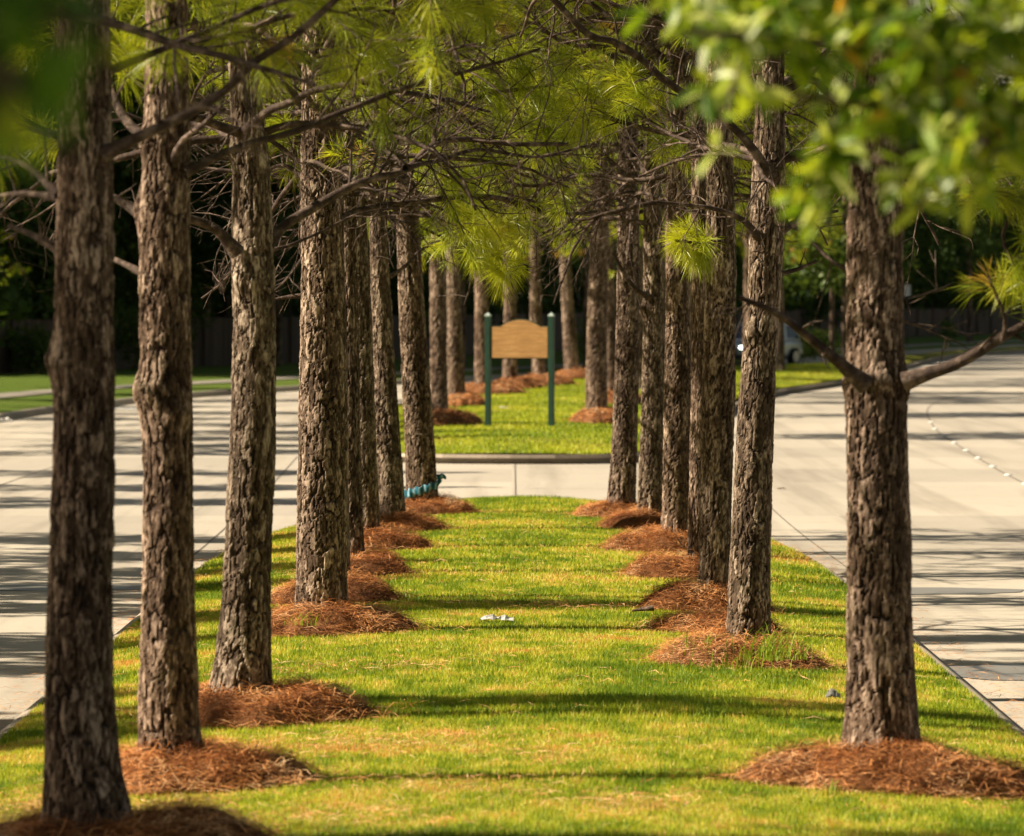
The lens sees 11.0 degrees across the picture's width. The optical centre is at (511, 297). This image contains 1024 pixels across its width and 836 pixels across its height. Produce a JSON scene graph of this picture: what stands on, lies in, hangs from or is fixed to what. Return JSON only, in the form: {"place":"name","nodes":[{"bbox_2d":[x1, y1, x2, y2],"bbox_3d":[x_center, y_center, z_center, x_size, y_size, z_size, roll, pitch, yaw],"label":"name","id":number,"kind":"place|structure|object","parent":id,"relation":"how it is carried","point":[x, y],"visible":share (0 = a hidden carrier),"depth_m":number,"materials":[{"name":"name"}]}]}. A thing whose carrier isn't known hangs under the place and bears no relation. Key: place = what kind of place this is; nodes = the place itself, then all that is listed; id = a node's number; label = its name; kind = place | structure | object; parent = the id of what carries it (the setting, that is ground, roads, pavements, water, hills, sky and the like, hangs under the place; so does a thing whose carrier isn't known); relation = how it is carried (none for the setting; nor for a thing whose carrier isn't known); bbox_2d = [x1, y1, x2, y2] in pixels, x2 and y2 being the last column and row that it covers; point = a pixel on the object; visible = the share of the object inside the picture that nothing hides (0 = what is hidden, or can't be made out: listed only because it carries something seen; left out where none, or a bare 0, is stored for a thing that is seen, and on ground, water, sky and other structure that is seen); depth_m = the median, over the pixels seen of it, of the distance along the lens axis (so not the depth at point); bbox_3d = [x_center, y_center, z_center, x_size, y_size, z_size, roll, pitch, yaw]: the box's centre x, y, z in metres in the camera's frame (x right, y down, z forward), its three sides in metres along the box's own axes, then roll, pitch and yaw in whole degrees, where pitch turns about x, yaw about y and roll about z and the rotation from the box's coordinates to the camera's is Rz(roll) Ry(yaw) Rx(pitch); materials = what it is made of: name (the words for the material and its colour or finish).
{"place":"outdoors","nodes":[
{"label":"outdoors","id":0,"kind":"place"},
{"bbox_2d":[0,340,1021,398],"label":"sidewalk","id":1,"kind":"structure","parent":0,"point":[24,393],"depth_m":159.35,"materials":[{"name":"concrete"}]},
{"bbox_2d":[904,284,910,344],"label":"road sign","id":2,"kind":"object","parent":1,"relation":"on","point":[908,291],"visible":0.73,"depth_m":280.00,"materials":[{"name":"metal"}]},
{"bbox_2d":[0,351,1023,731],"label":"road","id":3,"kind":"structure","parent":0,"point":[966,509],"depth_m":74.34,"materials":[{"name":"concrete"}]},
{"bbox_2d":[0,584,141,590],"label":"tree shadow","id":4,"kind":"object","parent":3,"relation":"on","point":[29,587],"visible":0.48,"depth_m":50.41,"materials":[{"name":"concrete"}]},
{"bbox_2d":[0,344,1023,421],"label":"kerb","id":5,"kind":"structure","parent":3,"relation":"on","point":[18,414],"depth_m":149.17,"materials":[{"name":"concrete"}]},
{"bbox_2d":[0,540,1023,737],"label":"kerb","id":6,"kind":"structure","parent":3,"relation":"on","point":[925,650],"depth_m":34.89,"materials":[{"name":"concrete"}]},
{"bbox_2d":[1,382,1023,566],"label":"road joint","id":7,"kind":"object","parent":3,"relation":"on","point":[733,467],"visible":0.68,"depth_m":82.14,"materials":[{"name":"concrete"}]},
{"bbox_2d":[398,350,1023,463],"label":"kerb","id":8,"kind":"structure","parent":3,"relation":"on","point":[521,459],"depth_m":88.06,"materials":[{"name":"concrete"}]},
{"bbox_2d":[735,322,802,363],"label":"car","id":9,"kind":"object","parent":3,"relation":"on","point":[793,348],"visible":0.21,"depth_m":213.46,"materials":[{"name":"silver metal"}]},
{"bbox_2d":[911,587,1023,593],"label":"puddle","id":10,"kind":"object","parent":3,"relation":"on","point":[935,590],"visible":0.56,"depth_m":49.90,"materials":[{"name":"grey liquid"}]},
{"bbox_2d":[947,664,1023,679],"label":"puddle","id":11,"kind":"object","parent":3,"relation":"on","point":[1008,671],"visible":0.78,"depth_m":39.10,"materials":[{"name":"grey liquid"}]},
{"bbox_2d":[0,362,1023,835],"bbox_3d":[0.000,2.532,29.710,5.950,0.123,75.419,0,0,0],"label":"median lawn","id":12,"kind":"structure","parent":0,"point":[624,798],"depth_m":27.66,"materials":[{"name":"plant"}]},
{"bbox_2d":[0,0,141,181],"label":"broadleaf tree","id":13,"kind":"object","parent":12,"relation":"on","point":[55,74],"visible":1,"depth_m":5.01,"materials":[{"name":"green plant"}]},
{"bbox_2d":[0,785,343,835],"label":"straw mound","id":14,"kind":"object","parent":12,"relation":"on","point":[181,819],"visible":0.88,"depth_m":24.04,"materials":[{"name":"plant"}]},
{"bbox_2d":[1,732,371,797],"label":"straw mound","id":15,"kind":"object","parent":12,"relation":"on","point":[210,762],"visible":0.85,"depth_m":27.12,"materials":[{"name":"plant"}]},
{"bbox_2d":[0,0,398,828],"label":"pine tree","id":16,"kind":"object","parent":12,"relation":"on","point":[82,768],"visible":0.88,"depth_m":24.08,"materials":[{"name":"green plant"}]},
{"bbox_2d":[116,670,441,729],"bbox_3d":[-1.445,2.386,31.517,2.003,0.414,1.668,0,0,-25],"label":"straw mound","id":17,"kind":"object","parent":12,"relation":"on","point":[290,701],"visible":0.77,"depth_m":31.13,"materials":[{"name":"plant"}]},
{"bbox_2d":[12,0,581,755],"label":"pine tree","id":18,"kind":"object","parent":12,"relation":"on","point":[168,674],"visible":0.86,"depth_m":27.31,"materials":[{"name":"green plant"}]},
{"bbox_2d":[281,610,326,625],"bbox_3d":[-1.476,2.331,38.837,0.462,0.119,0.239,0,0,0],"label":"grass tuft","id":19,"kind":"object","parent":12,"relation":"on","point":[302,620],"visible":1,"depth_m":38.84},
{"bbox_2d":[26,0,614,608],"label":"pine tree","id":20,"kind":"object","parent":12,"relation":"on","point":[322,494],"visible":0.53,"depth_m":39.57,"materials":[{"name":"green plant"}]},
{"bbox_2d":[113,0,544,574],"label":"pine tree","id":21,"kind":"object","parent":12,"relation":"on","point":[224,170],"visible":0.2,"depth_m":43.79,"materials":[{"name":"green plant"}]},
{"bbox_2d":[0,0,667,695],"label":"pine tree","id":22,"kind":"object","parent":12,"relation":"on","point":[242,660],"visible":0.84,"depth_m":31.36,"materials":[{"name":"green plant"}]},
{"bbox_2d":[271,565,422,605],"bbox_3d":[-1.516,2.377,43.777,1.718,0.435,1.668,0,0,0],"label":"straw mound","id":23,"kind":"object","parent":12,"relation":"on","point":[365,587],"visible":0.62,"depth_m":43.48,"materials":[{"name":"plant"}]},
{"bbox_2d":[277,543,432,576],"bbox_3d":[-1.415,2.384,47.939,1.528,0.402,1.702,0,0,0],"label":"straw mound","id":24,"kind":"object","parent":12,"relation":"on","point":[377,559],"visible":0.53,"depth_m":47.64,"materials":[{"name":"plant"}]},
{"bbox_2d":[271,595,462,637],"bbox_3d":[-1.335,2.385,39.660,1.605,0.398,1.696,0,0,40],"label":"straw mound","id":25,"kind":"object","parent":12,"relation":"on","point":[355,616],"visible":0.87,"depth_m":39.34,"materials":[{"name":"plant"}]},
{"bbox_2d":[138,0,607,531],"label":"pine tree","id":26,"kind":"object","parent":12,"relation":"on","point":[370,486],"visible":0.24,"depth_m":52.60,"materials":[{"name":"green plant"}]},
{"bbox_2d":[190,0,574,556],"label":"pine tree","id":27,"kind":"object","parent":12,"relation":"on","point":[356,513],"visible":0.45,"depth_m":47.87,"materials":[{"name":"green plant"}]},
{"bbox_2d":[193,2,572,502],"bbox_3d":[-1.373,-3.070,61.174,4.550,11.180,4.374,0,0,0],"label":"pine tree","id":28,"kind":"object","parent":12,"relation":"on","point":[420,461],"visible":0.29,"depth_m":60.97,"materials":[{"name":"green plant"}]},
{"bbox_2d":[404,473,446,499],"bbox_3d":[-1.007,2.182,61.024,0.518,0.331,0.326,0,0,0],"label":"cloth","id":29,"kind":"object","parent":28,"relation":"attached to","point":[418,491],"visible":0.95,"depth_m":60.92,"materials":[{"name":"fabric"}]},
{"bbox_2d":[195,0,615,518],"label":"pine tree","id":30,"kind":"object","parent":12,"relation":"on","point":[390,474],"visible":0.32,"depth_m":56.70,"materials":[{"name":"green plant"}]},
{"bbox_2d":[363,522,467,550],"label":"straw mound","id":31,"kind":"object","parent":12,"relation":"on","point":[390,536],"visible":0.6,"depth_m":52.40,"materials":[{"name":"plant"}]},
{"bbox_2d":[379,507,461,531],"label":"straw mound","id":32,"kind":"object","parent":12,"relation":"on","point":[416,520],"visible":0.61,"depth_m":56.54,"materials":[{"name":"plant"}]},
{"bbox_2d":[405,490,491,515],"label":"straw mound","id":33,"kind":"object","parent":12,"relation":"on","point":[441,504],"visible":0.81,"depth_m":60.80,"materials":[{"name":"plant"}]},
{"bbox_2d":[480,614,513,620],"bbox_3d":[-0.111,2.425,40.426,0.266,0.046,0.195,0,0,0],"label":"paper scrap","id":34,"kind":"object","parent":12,"relation":"on","point":[494,617],"visible":1,"depth_m":40.38,"materials":[{"name":"paper"}]},
{"bbox_2d":[0,512,1023,835],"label":"fallen needles","id":35,"kind":"object","parent":12,"relation":"on","point":[560,754],"visible":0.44,"depth_m":29.37,"materials":[{"name":"brown plant"}]},
{"bbox_2d":[564,498,637,517],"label":"straw mound","id":36,"kind":"object","parent":12,"relation":"on","point":[605,508],"visible":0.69,"depth_m":60.02,"materials":[{"name":"plant"}]},
{"bbox_2d":[580,503,661,530],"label":"straw mound","id":37,"kind":"object","parent":12,"relation":"on","point":[625,519],"visible":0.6,"depth_m":57.04,"materials":[{"name":"plant"}]},
{"bbox_2d":[579,521,687,553],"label":"straw mound","id":38,"kind":"object","parent":12,"relation":"on","point":[654,538],"visible":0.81,"depth_m":52.07,"materials":[{"name":"plant"}]},
{"bbox_2d":[632,605,653,611],"bbox_3d":[1.023,2.433,41.667,0.174,0.051,0.044,0,0,0],"label":"stick","id":39,"kind":"object","parent":12,"relation":"on","point":[649,608],"visible":1,"depth_m":41.66,"materials":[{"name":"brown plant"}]},
{"bbox_2d":[448,0,843,515],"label":"pine tree","id":40,"kind":"object","parent":12,"relation":"on","point":[650,478],"visible":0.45,"depth_m":57.26,"materials":[{"name":"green plant"}]},
{"bbox_2d":[470,0,837,506],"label":"pine tree","id":41,"kind":"object","parent":12,"relation":"on","point":[622,473],"visible":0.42,"depth_m":60.19,"materials":[{"name":"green plant"}]},
{"bbox_2d":[468,0,853,534],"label":"pine tree","id":42,"kind":"object","parent":12,"relation":"on","point":[676,427],"visible":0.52,"depth_m":52.25,"materials":[{"name":"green plant"}]},
{"bbox_2d":[494,0,835,557],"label":"pine tree","id":43,"kind":"object","parent":12,"relation":"on","point":[698,185],"visible":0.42,"depth_m":47.50,"materials":[{"name":"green plant"}]},
{"bbox_2d":[503,0,853,587],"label":"pine tree","id":44,"kind":"object","parent":12,"relation":"on","point":[715,258],"visible":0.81,"depth_m":42.53,"materials":[{"name":"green plant"}]},
{"bbox_2d":[642,628,731,654],"bbox_3d":[1.195,2.332,36.187,0.576,0.196,0.545,0,0,45],"label":"grass tuft","id":45,"kind":"object","parent":12,"relation":"on","point":[707,641],"visible":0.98,"depth_m":36.07,"materials":[{"name":"plant"}]},
{"bbox_2d":[599,543,778,581],"bbox_3d":[1.525,2.402,47.607,1.701,0.414,1.629,0,0,0],"label":"straw mound","id":46,"kind":"object","parent":12,"relation":"on","point":[654,565],"visible":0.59,"depth_m":47.25,"materials":[{"name":"plant"}]},
{"bbox_2d":[607,571,808,613],"bbox_3d":[1.578,2.396,42.572,1.544,0.414,1.518,0,0,35],"label":"straw mound","id":47,"kind":"object","parent":12,"relation":"on","point":[683,591],"visible":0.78,"depth_m":42.30,"materials":[{"name":"plant"}]},
{"bbox_2d":[614,601,813,634],"bbox_3d":[1.530,2.415,39.731,1.615,0.343,1.409,0,0,0],"label":"straw mound","id":48,"kind":"object","parent":12,"relation":"on","point":[682,618],"visible":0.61,"depth_m":39.61,"materials":[{"name":"plant"}]},
{"bbox_2d":[603,621,846,670],"bbox_3d":[1.517,2.401,36.273,1.879,0.397,1.542,0,0,0],"label":"straw mound","id":49,"kind":"object","parent":12,"relation":"on","point":[717,644],"visible":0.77,"depth_m":36.04,"materials":[{"name":"plant"}]},
{"bbox_2d":[669,650,797,671],"bbox_3d":[1.462,2.397,35.488,0.828,0.145,0.647,0,0,17],"label":"grass tuft","id":50,"kind":"object","parent":12,"relation":"on","point":[737,663],"visible":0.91,"depth_m":35.44,"materials":[{"name":"plant"}]},
{"bbox_2d":[508,0,1016,639],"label":"pine tree","id":51,"kind":"object","parent":12,"relation":"on","point":[750,548],"visible":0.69,"depth_m":36.23,"materials":[{"name":"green plant"}]},
{"bbox_2d":[723,624,810,661],"bbox_3d":[1.689,2.265,35.120,0.660,0.250,0.635,0,0,-24],"label":"grass tuft","id":52,"kind":"object","parent":12,"relation":"on","point":[770,647],"visible":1,"depth_m":35.08,"materials":[{"name":"plant"}]},
{"bbox_2d":[766,635,821,659],"bbox_3d":[1.878,2.338,35.762,0.434,0.185,0.382,0,0,0],"label":"grass tuft","id":53,"kind":"object","parent":12,"relation":"on","point":[803,655],"visible":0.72,"depth_m":35.78,"materials":[{"name":"plant"}]},
{"bbox_2d":[611,0,1023,246],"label":"broadleaf tree","id":54,"kind":"object","parent":12,"relation":"on","point":[929,108],"visible":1,"depth_m":12.20,"materials":[{"name":"green plant"}]},
{"bbox_2d":[822,779,840,795],"bbox_3d":[1.589,2.447,26.636,0.113,0.085,0.108,0,0,-21],"label":"grass tuft","id":55,"kind":"object","parent":12,"relation":"on","point":[831,789],"visible":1,"depth_m":26.64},
{"bbox_2d":[825,688,840,697],"bbox_3d":[1.987,2.448,32.979,0.096,0.066,0.071,0,0,0],"label":"paper scrap","id":56,"kind":"object","parent":12,"relation":"on","point":[831,692],"visible":1,"depth_m":32.96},
{"bbox_2d":[657,728,1023,803],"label":"straw mound","id":57,"kind":"object","parent":12,"relation":"on","point":[923,766],"visible":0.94,"depth_m":27.17,"materials":[{"name":"plant"}]},
{"bbox_2d":[688,50,1023,751],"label":"pine tree","id":58,"kind":"object","parent":12,"relation":"on","point":[880,381],"visible":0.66,"depth_m":27.33,"materials":[{"name":"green plant"}]},
{"bbox_2d":[0,333,1023,412],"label":"verge","id":59,"kind":"structure","parent":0,"point":[14,382],"depth_m":171.51,"materials":[{"name":"plant"}]},
{"bbox_2d":[0,229,31,285],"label":"pine tree","id":60,"kind":"object","parent":59,"relation":"on","point":[13,266],"visible":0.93,"depth_m":150.00,"materials":[{"name":"green plant"}]},
{"bbox_2d":[3,322,52,373],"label":"shrub","id":61,"kind":"object","parent":59,"relation":"on","point":[39,346],"visible":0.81,"depth_m":173.35,"materials":[{"name":"green plant"}]},
{"bbox_2d":[35,275,138,318],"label":"shrub","id":62,"kind":"object","parent":59,"relation":"on","point":[118,278],"visible":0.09,"depth_m":189.67,"materials":[{"name":"green plant"}]},
{"bbox_2d":[113,299,139,370],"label":"shrub","id":63,"kind":"object","parent":59,"relation":"on","point":[128,329],"visible":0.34,"depth_m":180.95,"materials":[{"name":"green plant"}]},
{"bbox_2d":[114,277,214,356],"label":"shrub","id":64,"kind":"object","parent":59,"relation":"on","point":[204,310],"visible":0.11,"depth_m":189.85,"materials":[{"name":"green plant"}]},
{"bbox_2d":[114,53,281,317],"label":"verge tree","id":65,"kind":"object","parent":59,"relation":"on","point":[193,246],"visible":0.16,"depth_m":194.39,"materials":[{"name":"green plant"}]},
{"bbox_2d":[199,71,300,365],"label":"verge tree","id":66,"kind":"object","parent":59,"relation":"on","point":[282,216],"visible":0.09,"depth_m":191.60,"materials":[{"name":"green plant"}]},
{"bbox_2d":[367,129,558,368],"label":"verge tree","id":67,"kind":"object","parent":59,"relation":"on","point":[463,293],"visible":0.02,"depth_m":186.47,"materials":[{"name":"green plant"}]},
{"bbox_2d":[0,304,1023,373],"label":"wooden fence","id":68,"kind":"object","parent":59,"relation":"on","point":[213,344],"visible":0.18,"depth_m":215.94,"materials":[{"name":"wood"}]},
{"bbox_2d":[528,150,643,368],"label":"verge tree","id":69,"kind":"object","parent":59,"relation":"on","point":[585,272],"visible":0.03,"depth_m":189.31,"materials":[{"name":"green plant"}]},
{"bbox_2d":[561,308,615,362],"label":"shrub","id":70,"kind":"object","parent":59,"relation":"on","point":[580,342],"visible":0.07,"depth_m":191.26,"materials":[{"name":"green plant"}]},
{"bbox_2d":[735,55,842,305],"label":"verge tree","id":71,"kind":"object","parent":59,"relation":"on","point":[797,288],"visible":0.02,"depth_m":219.13,"materials":[{"name":"green plant"}]},
{"bbox_2d":[937,318,957,344],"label":"shrub","id":72,"kind":"object","parent":59,"relation":"on","point":[946,324],"visible":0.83,"depth_m":287.27,"materials":[{"name":"green plant"}]},
{"bbox_2d":[916,151,1023,341],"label":"verge tree","id":73,"kind":"object","parent":59,"relation":"on","point":[988,251],"visible":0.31,"depth_m":296.59,"materials":[{"name":"green plant"}]},
{"bbox_2d":[399,346,1023,453],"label":"median lawn","id":74,"kind":"structure","parent":0,"point":[913,358],"depth_m":114.81,"materials":[{"name":"plant"}]},
{"bbox_2d":[364,3,550,410],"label":"pine tree","id":75,"kind":"object","parent":74,"relation":"on","point":[438,367],"visible":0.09,"depth_m":104.33,"materials":[{"name":"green plant"}]},
{"bbox_2d":[433,407,484,426],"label":"straw mound","id":76,"kind":"object","parent":74,"relation":"on","point":[450,416],"visible":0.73,"depth_m":103.67,"materials":[{"name":"plant"}]},
{"bbox_2d":[448,390,484,406],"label":"straw mound","id":77,"kind":"object","parent":74,"relation":"on","point":[467,398],"visible":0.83,"depth_m":122.36,"materials":[{"name":"plant"}]},
{"bbox_2d":[368,8,570,395],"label":"pine tree","id":78,"kind":"object","parent":74,"relation":"on","point":[455,367],"visible":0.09,"depth_m":123.01,"materials":[{"name":"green plant"}]},
{"bbox_2d":[420,8,587,383],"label":"pine tree","id":79,"kind":"object","parent":74,"relation":"on","point":[481,306],"visible":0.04,"depth_m":138.30,"materials":[{"name":"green plant"}]},
{"bbox_2d":[465,380,542,394],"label":"straw mound","id":80,"kind":"object","parent":74,"relation":"on","point":[500,387],"visible":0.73,"depth_m":137.60,"materials":[{"name":"plant"}]},
{"bbox_2d":[484,313,554,426],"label":"sign","id":81,"kind":"object","parent":74,"relation":"on","point":[520,339],"visible":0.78,"depth_m":102.02,"materials":[{"name":"green paint"}]},
{"bbox_2d":[494,374,547,388],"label":"straw mound","id":82,"kind":"object","parent":74,"relation":"on","point":[526,382],"visible":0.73,"depth_m":145.58,"materials":[{"name":"plant"}]},
{"bbox_2d":[463,10,592,378],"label":"pine tree","id":83,"kind":"object","parent":74,"relation":"on","point":[509,367],"visible":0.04,"depth_m":146.11,"materials":[{"name":"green plant"}]},
{"bbox_2d":[491,1,591,374],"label":"pine tree","id":84,"kind":"object","parent":74,"relation":"on","point":[538,366],"visible":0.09,"depth_m":151.81,"materials":[{"name":"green plant"}]},
{"bbox_2d":[523,372,584,385],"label":"straw mound","id":85,"kind":"object","parent":74,"relation":"on","point":[561,379],"visible":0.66,"depth_m":151.22,"materials":[{"name":"plant"}]},
{"bbox_2d":[496,27,616,369],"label":"pine tree","id":86,"kind":"object","parent":74,"relation":"on","point":[570,354],"visible":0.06,"depth_m":164.63,"materials":[{"name":"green plant"}]},
{"bbox_2d":[557,367,585,379],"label":"straw mound","id":87,"kind":"object","parent":74,"relation":"on","point":[576,373],"visible":0.59,"depth_m":163.75,"materials":[{"name":"plant"}]},
{"bbox_2d":[555,404,639,423],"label":"straw mound","id":88,"kind":"object","parent":74,"relation":"on","point":[596,415],"visible":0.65,"depth_m":105.61,"materials":[{"name":"plant"}]},
{"bbox_2d":[462,0,736,408],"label":"pine tree","id":89,"kind":"object","parent":74,"relation":"on","point":[596,392],"visible":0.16,"depth_m":106.20,"materials":[{"name":"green plant"}]},
{"bbox_2d":[576,388,641,404],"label":"straw mound","id":90,"kind":"object","parent":74,"relation":"on","point":[610,397],"visible":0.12,"depth_m":124.44,"materials":[{"name":"plant"}]},
{"bbox_2d":[506,6,743,390],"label":"pine tree","id":91,"kind":"object","parent":74,"relation":"on","point":[611,328],"visible":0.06,"depth_m":125.01,"materials":[{"name":"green plant"}]},
{"bbox_2d":[547,30,705,389],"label":"pine tree","id":92,"kind":"object","parent":74,"relation":"on","point":[568,244],"visible":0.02,"depth_m":142.55,"materials":[{"name":"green plant"}]},
{"bbox_2d":[613,46,751,367],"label":"pine tree","id":93,"kind":"object","parent":74,"relation":"on","point":[664,258],"visible":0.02,"depth_m":151.82,"materials":[{"name":"plant"}]},
{"bbox_2d":[615,60,754,374],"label":"pine tree","id":94,"kind":"object","parent":74,"relation":"on","point":[741,205],"visible":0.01,"depth_m":164.66,"materials":[{"name":"green plant"}]},
{"bbox_2d":[706,77,786,224],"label":"pine tree","id":95,"kind":"object","parent":74,"relation":"on","point":[748,214],"visible":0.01,"depth_m":168.99,"materials":[{"name":"green plant"}]},
{"bbox_2d":[733,62,823,342],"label":"pine tree","id":96,"kind":"object","parent":74,"relation":"on","point":[796,253],"visible":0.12,"depth_m":174.49,"materials":[{"name":"green plant"}]},
{"bbox_2d":[736,52,848,370],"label":"pine tree","id":97,"kind":"object","parent":74,"relation":"on","point":[780,365],"visible":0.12,"depth_m":179.87,"materials":[{"name":"green plant"}]},
{"bbox_2d":[783,80,848,361],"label":"verge tree","id":98,"kind":"object","parent":74,"relation":"on","point":[831,323],"visible":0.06,"depth_m":208.23,"materials":[{"name":"green plant"}]},
{"bbox_2d":[798,326,841,362],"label":"shrub","id":99,"kind":"object","parent":74,"relation":"on","point":[823,337],"visible":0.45,"depth_m":215.20,"materials":[{"name":"green plant"}]},
{"bbox_2d":[783,47,918,358],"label":"verge tree","id":100,"kind":"object","parent":74,"relation":"on","point":[840,245],"visible":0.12,"depth_m":204.81,"materials":[{"name":"green plant"}]},
{"bbox_2d":[911,0,1023,291],"label":"sky","id":101,"kind":"structure","parent":0,"point":[913,1],"materials":[{"name":"white"}]},
{"label":"ground","id":102,"kind":"structure","parent":0,"visible":0},
{"bbox_2d":[0,0,1023,346],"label":"woodland","id":103,"kind":"object","parent":102,"relation":"on","point":[126,176],"visible":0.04,"depth_m":203.00,"materials":[{"name":"green plant"}]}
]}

